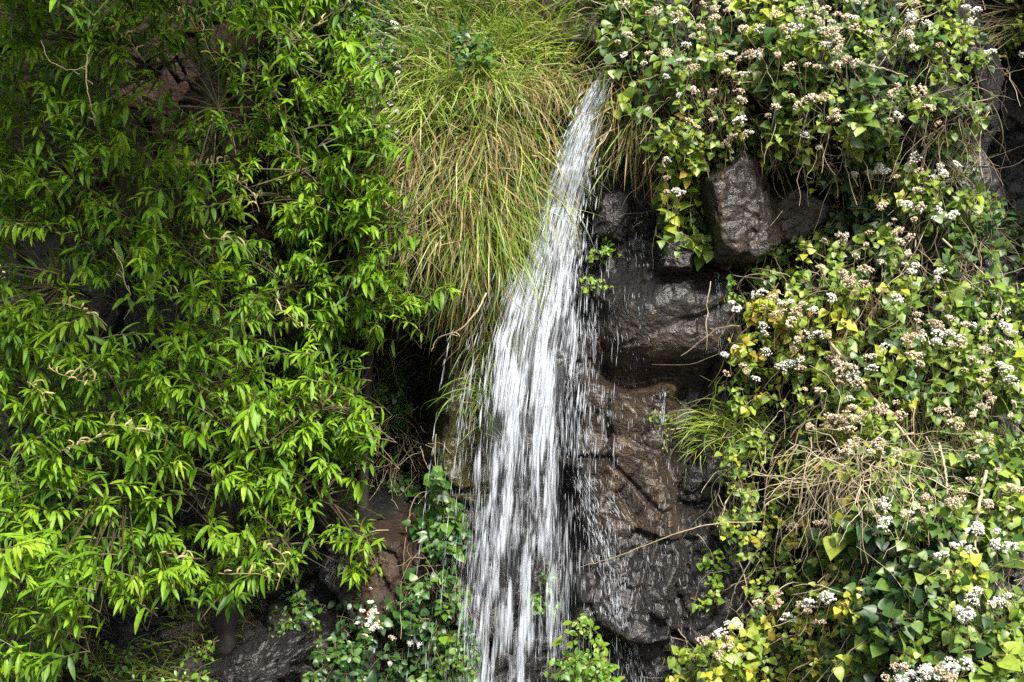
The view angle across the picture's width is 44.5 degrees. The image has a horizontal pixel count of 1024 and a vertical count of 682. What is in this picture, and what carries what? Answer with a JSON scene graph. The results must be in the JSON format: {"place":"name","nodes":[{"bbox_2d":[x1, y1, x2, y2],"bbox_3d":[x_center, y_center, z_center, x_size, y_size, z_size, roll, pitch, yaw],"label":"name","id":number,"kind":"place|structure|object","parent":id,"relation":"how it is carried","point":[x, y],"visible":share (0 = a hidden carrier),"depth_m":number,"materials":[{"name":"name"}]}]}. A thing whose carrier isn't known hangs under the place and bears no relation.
{"place":"outdoors","nodes":[
{"label":"outdoors","id":0,"kind":"place"},
{"bbox_2d":[320,103,507,232],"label":"grass tussock","id":1,"kind":"object","parent":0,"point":[418,164],"depth_m":5.13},
{"bbox_2d":[317,28,541,146],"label":"grass tussock","id":2,"kind":"object","parent":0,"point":[428,89],"depth_m":5.14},
{"bbox_2d":[360,169,509,291],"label":"grass tussock","id":3,"kind":"object","parent":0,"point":[420,217],"depth_m":5.15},
{"bbox_2d":[353,191,535,333],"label":"grass tussock","id":4,"kind":"object","parent":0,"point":[407,256],"depth_m":5.17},
{"bbox_2d":[398,239,538,352],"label":"grass tussock","id":5,"kind":"object","parent":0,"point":[489,307],"depth_m":5.31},
{"bbox_2d":[392,181,570,338],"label":"grass tussock","id":6,"kind":"object","parent":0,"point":[510,247],"depth_m":5.17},
{"bbox_2d":[418,248,562,370],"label":"grass tussock","id":7,"kind":"object","parent":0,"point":[500,304],"depth_m":5.39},
{"bbox_2d":[0,0,1023,681],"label":"cliff terrain","id":8,"kind":"structure","parent":0,"point":[534,516],"depth_m":5.39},
{"bbox_2d":[0,602,79,681],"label":"leafy shrub","id":9,"kind":"object","parent":8,"relation":"on","point":[26,640],"visible":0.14,"depth_m":4.96,"materials":[{"name":"green plant"}]},
{"bbox_2d":[57,628,177,681],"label":"grass tussock","id":10,"kind":"object","parent":8,"relation":"on","point":[82,670],"depth_m":4.98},
{"bbox_2d":[90,638,156,681],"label":"leafy shrub","id":11,"kind":"object","parent":8,"relation":"on","point":[124,668],"visible":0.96,"depth_m":4.89,"materials":[{"name":"green plant"}]},
{"bbox_2d":[110,633,215,681],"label":"grass tussock","id":12,"kind":"object","parent":8,"relation":"on","point":[164,672],"depth_m":4.91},
{"bbox_2d":[31,589,328,681],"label":"rubble","id":13,"kind":"object","parent":8,"relation":"on","point":[156,624],"visible":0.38,"depth_m":5.29,"materials":[{"name":"stone"}]},
{"bbox_2d":[159,615,214,649],"bbox_3d":[-1.335,1.216,5.252,0.289,0.124,0.213,0,0,0],"label":"boulder","id":14,"kind":"object","parent":13,"relation":"on","point":[175,631],"visible":0.49,"depth_m":5.17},
{"bbox_2d":[161,634,219,681],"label":"leafy shrub","id":15,"kind":"object","parent":8,"relation":"on","point":[195,676],"visible":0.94,"depth_m":4.75,"materials":[{"name":"green plant"}]},
{"bbox_2d":[0,0,395,681],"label":"willow tree","id":16,"kind":"object","parent":8,"relation":"on","point":[42,580],"visible":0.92,"depth_m":4.67,"materials":[{"name":"green plant"}]},
{"bbox_2d":[20,56,296,331],"bbox_3d":[-1.720,-0.611,5.278,1.613,1.252,0.465,0,0,7],"label":"root tangle","id":17,"kind":"object","parent":16,"relation":"hanging from","point":[178,122],"visible":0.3,"depth_m":5.26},
{"bbox_2d":[149,597,255,653],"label":"grass tussock","id":18,"kind":"object","parent":8,"relation":"on","point":[193,636],"depth_m":5.17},
{"bbox_2d":[194,627,318,681],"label":"boulder","id":19,"kind":"object","parent":8,"relation":"on","point":[262,657],"visible":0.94,"depth_m":4.82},
{"bbox_2d":[264,590,326,660],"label":"leafy shrub","id":20,"kind":"object","parent":8,"relation":"on","point":[289,623],"visible":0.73,"depth_m":5.24,"materials":[{"name":"green plant"}]},
{"bbox_2d":[250,0,430,307],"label":"leafy shrub","id":21,"kind":"object","parent":8,"relation":"on","point":[357,119],"visible":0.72,"depth_m":4.96,"materials":[{"name":"green plant"}]},
{"bbox_2d":[249,146,461,510],"bbox_3d":[-0.656,0.231,5.334,0.912,2.015,0.849,0,0,0],"label":"young tree","id":22,"kind":"object","parent":8,"relation":"on","point":[367,311],"visible":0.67,"depth_m":5.12,"materials":[{"name":"green plant"}]},
{"bbox_2d":[356,401,450,500],"bbox_3d":[-0.512,0.630,5.746,0.724,0.686,0.929,0,0,0],"label":"root tangle","id":23,"kind":"object","parent":22,"relation":"hanging from","point":[411,450],"visible":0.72,"depth_m":5.94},
{"bbox_2d":[290,587,421,681],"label":"herb plant","id":24,"kind":"object","parent":8,"relation":"on","point":[345,659],"visible":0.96,"depth_m":5.10,"materials":[{"name":"green plant"}]},
{"bbox_2d":[326,0,406,213],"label":"herb plant","id":25,"kind":"object","parent":8,"relation":"on","point":[373,13],"visible":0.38,"depth_m":5.34,"materials":[{"name":"green plant"}]},
{"bbox_2d":[347,593,428,681],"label":"herb plant","id":26,"kind":"object","parent":8,"relation":"on","point":[397,668],"visible":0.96,"depth_m":5.24,"materials":[{"name":"green plant"}]},
{"bbox_2d":[372,359,413,438],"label":"hanging creeper","id":27,"kind":"object","parent":8,"relation":"hanging from","point":[404,408],"visible":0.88,"depth_m":5.99,"materials":[{"name":"green plant"}]},
{"bbox_2d":[330,27,482,128],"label":"grass tussock","id":28,"kind":"object","parent":8,"relation":"on","point":[404,69],"depth_m":5.17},
{"bbox_2d":[335,124,491,245],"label":"grass tussock","id":29,"kind":"object","parent":8,"relation":"on","point":[392,176],"depth_m":5.14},
{"bbox_2d":[337,55,507,165],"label":"grass tussock","id":30,"kind":"object","parent":8,"relation":"on","point":[409,128],"depth_m":5.14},
{"bbox_2d":[343,0,502,40],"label":"grass tussock","id":31,"kind":"object","parent":8,"relation":"on","point":[414,4],"depth_m":5.53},
{"bbox_2d":[392,559,487,681],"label":"herb plant","id":32,"kind":"object","parent":8,"relation":"on","point":[418,593],"visible":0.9,"depth_m":5.19,"materials":[{"name":"green plant"}]},
{"bbox_2d":[401,466,480,567],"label":"ledge creeper","id":33,"kind":"object","parent":8,"relation":"on","point":[440,528],"visible":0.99,"depth_m":5.32,"materials":[{"name":"green plant"}]},
{"bbox_2d":[356,0,536,74],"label":"grass tussock","id":34,"kind":"object","parent":8,"relation":"on","point":[424,36],"depth_m":5.29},
{"bbox_2d":[378,0,531,27],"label":"grass tussock","id":35,"kind":"object","parent":8,"relation":"on","point":[471,12],"depth_m":5.58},
{"bbox_2d":[434,632,480,681],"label":"herb plant","id":36,"kind":"object","parent":8,"relation":"on","point":[458,666],"visible":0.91,"depth_m":5.04,"materials":[{"name":"green plant"}]},
{"bbox_2d":[368,19,569,135],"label":"grass tussock","id":37,"kind":"object","parent":8,"relation":"on","point":[468,72],"depth_m":5.15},
{"bbox_2d":[447,17,497,73],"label":"herb plant","id":38,"kind":"object","parent":8,"relation":"on","point":[467,47],"visible":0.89,"depth_m":5.13,"materials":[{"name":"green plant"}]},
{"bbox_2d":[421,285,530,381],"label":"grass tussock","id":39,"kind":"object","parent":8,"relation":"on","point":[464,330],"depth_m":5.43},
{"bbox_2d":[420,368,534,457],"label":"grass tussock","id":40,"kind":"object","parent":8,"relation":"on","point":[480,404],"depth_m":5.40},
{"bbox_2d":[387,95,572,216],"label":"grass tussock","id":41,"kind":"object","parent":8,"relation":"on","point":[457,146],"depth_m":5.15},
{"bbox_2d":[383,148,583,299],"bbox_3d":[-0.137,-0.460,5.156,0.754,0.671,0.555,0,0,21],"label":"grass tussock","id":42,"kind":"object","parent":8,"relation":"on","point":[429,192],"depth_m":5.13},
{"bbox_2d":[421,0,576,75],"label":"grass tussock","id":43,"kind":"object","parent":8,"relation":"on","point":[492,19],"depth_m":5.39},
{"bbox_2d":[448,308,556,409],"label":"grass tussock","id":44,"kind":"object","parent":8,"relation":"on","point":[494,353],"depth_m":5.45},
{"bbox_2d":[432,32,581,148],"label":"grass tussock","id":45,"kind":"object","parent":8,"relation":"on","point":[511,87],"depth_m":5.20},
{"bbox_2d":[432,89,594,205],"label":"grass tussock","id":46,"kind":"object","parent":8,"relation":"on","point":[546,137],"depth_m":5.25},
{"bbox_2d":[421,131,617,306],"bbox_3d":[-0.003,-0.500,5.207,0.828,0.740,0.572,0,0,-35],"label":"grass tussock","id":47,"kind":"object","parent":8,"relation":"on","point":[522,198],"depth_m":5.19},
{"bbox_2d":[471,226,583,356],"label":"grass tussock","id":48,"kind":"object","parent":8,"relation":"on","point":[533,296],"depth_m":5.38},
{"bbox_2d":[447,0,610,71],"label":"grass tussock","id":49,"kind":"object","parent":8,"relation":"on","point":[535,55],"depth_m":5.44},
{"bbox_2d":[480,43,595,140],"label":"grass tussock","id":50,"kind":"object","parent":8,"relation":"on","point":[548,88],"depth_m":5.35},
{"bbox_2d":[503,50,601,132],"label":"grass tussock","id":51,"kind":"object","parent":8,"relation":"on","point":[566,80],"depth_m":5.43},
{"bbox_2d":[525,0,629,74],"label":"grass tussock","id":52,"kind":"object","parent":8,"relation":"on","point":[585,50],"depth_m":5.48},
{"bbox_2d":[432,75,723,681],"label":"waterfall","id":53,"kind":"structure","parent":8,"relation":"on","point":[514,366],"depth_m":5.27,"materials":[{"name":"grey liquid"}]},
{"bbox_2d":[542,613,625,681],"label":"herb plant","id":54,"kind":"object","parent":8,"relation":"on","point":[577,669],"visible":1,"depth_m":4.88,"materials":[{"name":"green plant"}]},
{"bbox_2d":[570,87,646,211],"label":"grass tussock","id":55,"kind":"object","parent":8,"relation":"on","point":[601,159],"depth_m":5.41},
{"bbox_2d":[591,188,632,243],"bbox_3d":[0.431,-0.540,5.416,0.185,0.255,0.185,0,0,0],"label":"boulder","id":56,"kind":"object","parent":8,"relation":"on","point":[612,227],"visible":0.94,"depth_m":5.36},
{"bbox_2d":[571,149,714,270],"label":"flowering vine","id":57,"kind":"object","parent":8,"relation":"attached to","point":[675,218],"visible":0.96,"depth_m":5.23,"materials":[{"name":"green plant"}]},
{"bbox_2d":[581,120,713,208],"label":"grass tussock","id":58,"kind":"object","parent":8,"relation":"on","point":[637,162],"depth_m":5.32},
{"bbox_2d":[574,0,725,137],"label":"flowering vine","id":59,"kind":"object","parent":8,"relation":"attached to","point":[627,33],"visible":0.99,"depth_m":5.23,"materials":[{"name":"green plant"}]},
{"bbox_2d":[553,47,754,181],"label":"flowering vine","id":60,"kind":"object","parent":8,"relation":"on","point":[668,75],"visible":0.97,"depth_m":5.15,"materials":[{"name":"green plant"}]},
{"bbox_2d":[654,241,695,274],"bbox_3d":[0.692,-0.348,5.266,0.175,0.146,0.169,0,0,0],"label":"boulder","id":61,"kind":"object","parent":8,"relation":"on","point":[670,263],"visible":0.97,"depth_m":5.21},
{"bbox_2d":[596,0,780,122],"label":"flowering vine","id":62,"kind":"object","parent":8,"relation":"attached to","point":[712,54],"visible":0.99,"depth_m":5.12,"materials":[{"name":"green plant"}]},
{"bbox_2d":[691,548,730,612],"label":"herb plant","id":63,"kind":"object","parent":8,"relation":"on","point":[715,587],"visible":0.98,"depth_m":5.10,"materials":[{"name":"green plant"}]},
{"bbox_2d":[655,377,787,475],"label":"grass tussock","id":64,"kind":"object","parent":8,"relation":"on","point":[728,420],"depth_m":5.28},
{"bbox_2d":[641,607,816,681],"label":"flowering vine","id":65,"kind":"object","parent":8,"relation":"on","point":[726,660],"visible":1,"depth_m":4.86,"materials":[{"name":"green plant"}]},
{"bbox_2d":[671,343,795,480],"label":"flowering vine","id":66,"kind":"object","parent":8,"relation":"on","point":[746,376],"visible":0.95,"depth_m":5.21,"materials":[{"name":"green plant"}]},
{"bbox_2d":[697,150,784,270],"bbox_3d":[0.959,-0.538,5.201,0.356,0.488,0.340,0,0,0],"label":"boulder","id":67,"kind":"object","parent":8,"relation":"on","point":[739,208],"visible":0.94,"depth_m":5.08,"materials":[{"name":"stone"}]},
{"bbox_2d":[652,268,830,412],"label":"flowering vine","id":68,"kind":"object","parent":8,"relation":"attached to","point":[783,320],"visible":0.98,"depth_m":5.16,"materials":[{"name":"green plant"}]},
{"bbox_2d":[690,531,825,666],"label":"flowering vine","id":69,"kind":"object","parent":8,"relation":"attached to","point":[773,603],"visible":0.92,"depth_m":4.99,"materials":[{"name":"green plant"}]},
{"bbox_2d":[681,435,846,569],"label":"flowering vine","id":70,"kind":"object","parent":8,"relation":"on","point":[735,469],"visible":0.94,"depth_m":5.13,"materials":[{"name":"green plant"}]},
{"bbox_2d":[724,0,818,133],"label":"flowering vine","id":71,"kind":"object","parent":8,"relation":"on","point":[783,34],"visible":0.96,"depth_m":4.98,"materials":[{"name":"green plant"}]},
{"bbox_2d":[714,416,857,580],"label":"flowering vine","id":72,"kind":"object","parent":8,"relation":"on","point":[777,522],"visible":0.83,"depth_m":5.07,"materials":[{"name":"green plant"}]},
{"bbox_2d":[706,200,868,349],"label":"flowering vine","id":73,"kind":"object","parent":8,"relation":"on","point":[802,245],"visible":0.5,"depth_m":5.26,"materials":[{"name":"green plant"}]},
{"bbox_2d":[736,609,839,681],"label":"flowering vine","id":74,"kind":"object","parent":8,"relation":"on","point":[782,670],"visible":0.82,"depth_m":4.83,"materials":[{"name":"green plant"}]},
{"bbox_2d":[721,38,858,211],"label":"flowering vine","id":75,"kind":"object","parent":8,"relation":"on","point":[790,99],"visible":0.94,"depth_m":5.00,"materials":[{"name":"green plant"}]},
{"bbox_2d":[770,184,830,252],"bbox_3d":[1.203,-0.518,5.379,0.294,0.303,0.263,0,0,0],"label":"boulder","id":76,"kind":"object","parent":8,"relation":"on","point":[794,219],"visible":0.63,"depth_m":5.27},
{"bbox_2d":[754,546,869,681],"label":"flowering vine","id":77,"kind":"object","parent":8,"relation":"on","point":[837,612],"visible":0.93,"depth_m":4.69,"materials":[{"name":"green plant"}]},
{"bbox_2d":[743,366,989,585],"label":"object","id":78,"kind":"object","parent":77,"relation":"on","point":[836,481],"visible":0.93,"depth_m":4.64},
{"bbox_2d":[776,463,996,619],"bbox_3d":[1.341,0.756,4.587,0.462,0.724,1.048,0,0,-19],"label":"flowering vine","id":79,"kind":"object","parent":78,"relation":"attached to","point":[872,543],"visible":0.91,"depth_m":4.64,"materials":[{"name":"green plant"}]},
{"bbox_2d":[724,371,892,507],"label":"flowering vine","id":80,"kind":"object","parent":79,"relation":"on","point":[803,402],"visible":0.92,"depth_m":5.04,"materials":[{"name":"green plant"}]},
{"bbox_2d":[756,281,894,427],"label":"flowering vine","id":81,"kind":"object","parent":8,"relation":"on","point":[800,367],"visible":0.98,"depth_m":5.04,"materials":[{"name":"green plant"}]},
{"bbox_2d":[784,58,888,253],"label":"flowering vine","id":82,"kind":"object","parent":8,"relation":"attached to","point":[824,130],"visible":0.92,"depth_m":5.03,"materials":[{"name":"green plant"}]},
{"bbox_2d":[779,225,916,447],"bbox_3d":[1.398,-0.038,5.175,0.559,0.965,0.714,0,0,0],"label":"flowering vine","id":83,"kind":"object","parent":8,"relation":"on","point":[853,291],"visible":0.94,"depth_m":5.09,"materials":[{"name":"green plant"}]},
{"bbox_2d":[771,260,942,371],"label":"grass tussock","id":84,"kind":"object","parent":8,"relation":"on","point":[862,317],"depth_m":5.09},
{"bbox_2d":[765,151,950,305],"bbox_3d":[1.476,-0.408,5.315,0.759,0.769,0.655,0,0,14],"label":"flowering vine","id":85,"kind":"object","parent":8,"relation":"on","point":[867,223],"visible":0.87,"depth_m":5.23,"materials":[{"name":"green plant"}]},
{"bbox_2d":[769,65,958,217],"bbox_3d":[1.465,-0.747,5.010,0.656,0.701,0.578,0,0,-35],"label":"flowering vine","id":86,"kind":"object","parent":8,"relation":"on","point":[876,139],"visible":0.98,"depth_m":4.89,"materials":[{"name":"green plant"}]},
{"bbox_2d":[784,0,946,112],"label":"flowering vine","id":87,"kind":"object","parent":8,"relation":"attached to","point":[860,23],"visible":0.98,"depth_m":4.89,"materials":[{"name":"green plant"}]},
{"bbox_2d":[774,363,972,547],"bbox_3d":[1.364,0.435,4.835,0.575,0.708,0.630,0,0,-32],"label":"flowering vine","id":88,"kind":"object","parent":8,"relation":"on","point":[850,418],"visible":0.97,"depth_m":4.75,"materials":[{"name":"green plant"}]},
{"bbox_2d":[808,297,953,435],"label":"flowering vine","id":89,"kind":"object","parent":8,"relation":"on","point":[856,378],"visible":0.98,"depth_m":4.86,"materials":[{"name":"green plant"}]},
{"bbox_2d":[812,575,972,681],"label":"flowering vine","id":90,"kind":"object","parent":8,"relation":"on","point":[851,665],"visible":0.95,"depth_m":4.39,"materials":[{"name":"green plant"}]},
{"bbox_2d":[796,542,955,681],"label":"flowering vine","id":91,"kind":"object","parent":90,"relation":"on","point":[885,605],"visible":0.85,"depth_m":4.34,"materials":[{"name":"green plant"}]},
{"bbox_2d":[802,358,1015,485],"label":"grass tussock","id":92,"kind":"object","parent":8,"relation":"on","point":[913,415],"depth_m":4.88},
{"bbox_2d":[830,454,989,592],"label":"flowering vine","id":93,"kind":"object","parent":8,"relation":"on","point":[939,528],"visible":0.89,"depth_m":4.46,"materials":[{"name":"green plant"}]},
{"bbox_2d":[844,108,977,256],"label":"flowering vine","id":94,"kind":"object","parent":8,"relation":"attached to","point":[912,201],"visible":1,"depth_m":5.01,"materials":[{"name":"green plant"}]},
{"bbox_2d":[841,213,991,329],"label":"flowering vine","id":95,"kind":"object","parent":8,"relation":"on","point":[905,287],"visible":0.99,"depth_m":4.97,"materials":[{"name":"green plant"}]},
{"bbox_2d":[860,337,974,479],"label":"flowering vine","id":96,"kind":"object","parent":8,"relation":"attached to","point":[914,386],"visible":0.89,"depth_m":4.76,"materials":[{"name":"green plant"}]},
{"bbox_2d":[848,0,1020,115],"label":"flowering vine","id":97,"kind":"object","parent":8,"relation":"attached to","point":[910,41],"visible":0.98,"depth_m":4.93,"materials":[{"name":"green plant"}]},
{"bbox_2d":[884,589,993,681],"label":"flowering vine","id":98,"kind":"object","parent":8,"relation":"on","point":[940,670],"visible":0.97,"depth_m":4.13,"materials":[{"name":"green plant"}]},
{"bbox_2d":[858,542,1023,661],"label":"flowering vine","id":99,"kind":"object","parent":8,"relation":"on","point":[984,577],"visible":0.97,"depth_m":4.19,"materials":[{"name":"green plant"}]},
{"bbox_2d":[878,61,1003,222],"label":"flowering vine","id":100,"kind":"object","parent":8,"relation":"attached to","point":[930,104],"visible":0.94,"depth_m":4.96,"materials":[{"name":"green plant"}]},
{"bbox_2d":[862,379,1023,497],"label":"grass tussock","id":101,"kind":"object","parent":8,"relation":"on","point":[943,438],"depth_m":4.80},
{"bbox_2d":[878,277,1023,439],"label":"flowering vine","id":102,"kind":"object","parent":8,"relation":"attached to","point":[949,352],"visible":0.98,"depth_m":4.84,"materials":[{"name":"green plant"}]},
{"bbox_2d":[897,562,1023,681],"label":"flowering vine","id":103,"kind":"object","parent":8,"relation":"on","point":[1007,663],"visible":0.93,"depth_m":4.07,"materials":[{"name":"green plant"}]},
{"bbox_2d":[898,165,1023,314],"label":"flowering vine","id":104,"kind":"object","parent":8,"relation":"on","point":[961,235],"visible":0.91,"depth_m":5.01,"materials":[{"name":"green plant"}]},
{"bbox_2d":[901,432,1023,620],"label":"flowering vine","id":105,"kind":"object","parent":8,"relation":"on","point":[1000,533],"visible":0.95,"depth_m":4.40,"materials":[{"name":"green plant"}]},
{"bbox_2d":[904,239,1023,378],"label":"flowering vine","id":106,"kind":"object","parent":8,"relation":"on","point":[963,306],"visible":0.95,"depth_m":4.94,"materials":[{"name":"green plant"}]},
{"bbox_2d":[910,330,1023,515],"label":"flowering vine","id":107,"kind":"object","parent":8,"relation":"attached to","point":[995,462],"visible":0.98,"depth_m":4.64,"materials":[{"name":"green plant"}]},
{"bbox_2d":[921,0,1023,176],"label":"flowering vine","id":108,"kind":"object","parent":8,"relation":"attached to","point":[1009,34],"visible":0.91,"depth_m":5.07,"materials":[{"name":"green plant"}]},
{"bbox_2d":[947,293,1023,441],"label":"flowering vine","id":109,"kind":"object","parent":8,"relation":"on","point":[1010,369],"visible":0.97,"depth_m":4.80,"materials":[{"name":"green plant"}]},
{"bbox_2d":[490,122,610,269],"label":"grass tussock","id":110,"kind":"object","parent":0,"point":[542,172],"depth_m":5.35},
{"bbox_2d":[530,48,672,171],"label":"grass tussock","id":111,"kind":"object","parent":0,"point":[623,81],"depth_m":5.35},
{"bbox_2d":[542,49,717,213],"bbox_3d":[0.512,-0.873,5.272,0.755,0.684,0.445,0,0,-11],"label":"grass tussock","id":112,"kind":"object","parent":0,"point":[622,127],"depth_m":5.27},
{"bbox_2d":[637,58,796,202],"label":"flowering vine","id":113,"kind":"object","parent":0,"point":[684,144],"visible":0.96,"depth_m":5.09,"materials":[{"name":"green plant"}]},
{"bbox_2d":[886,44,1023,259],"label":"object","id":114,"kind":"object","parent":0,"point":[947,162],"visible":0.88,"depth_m":4.94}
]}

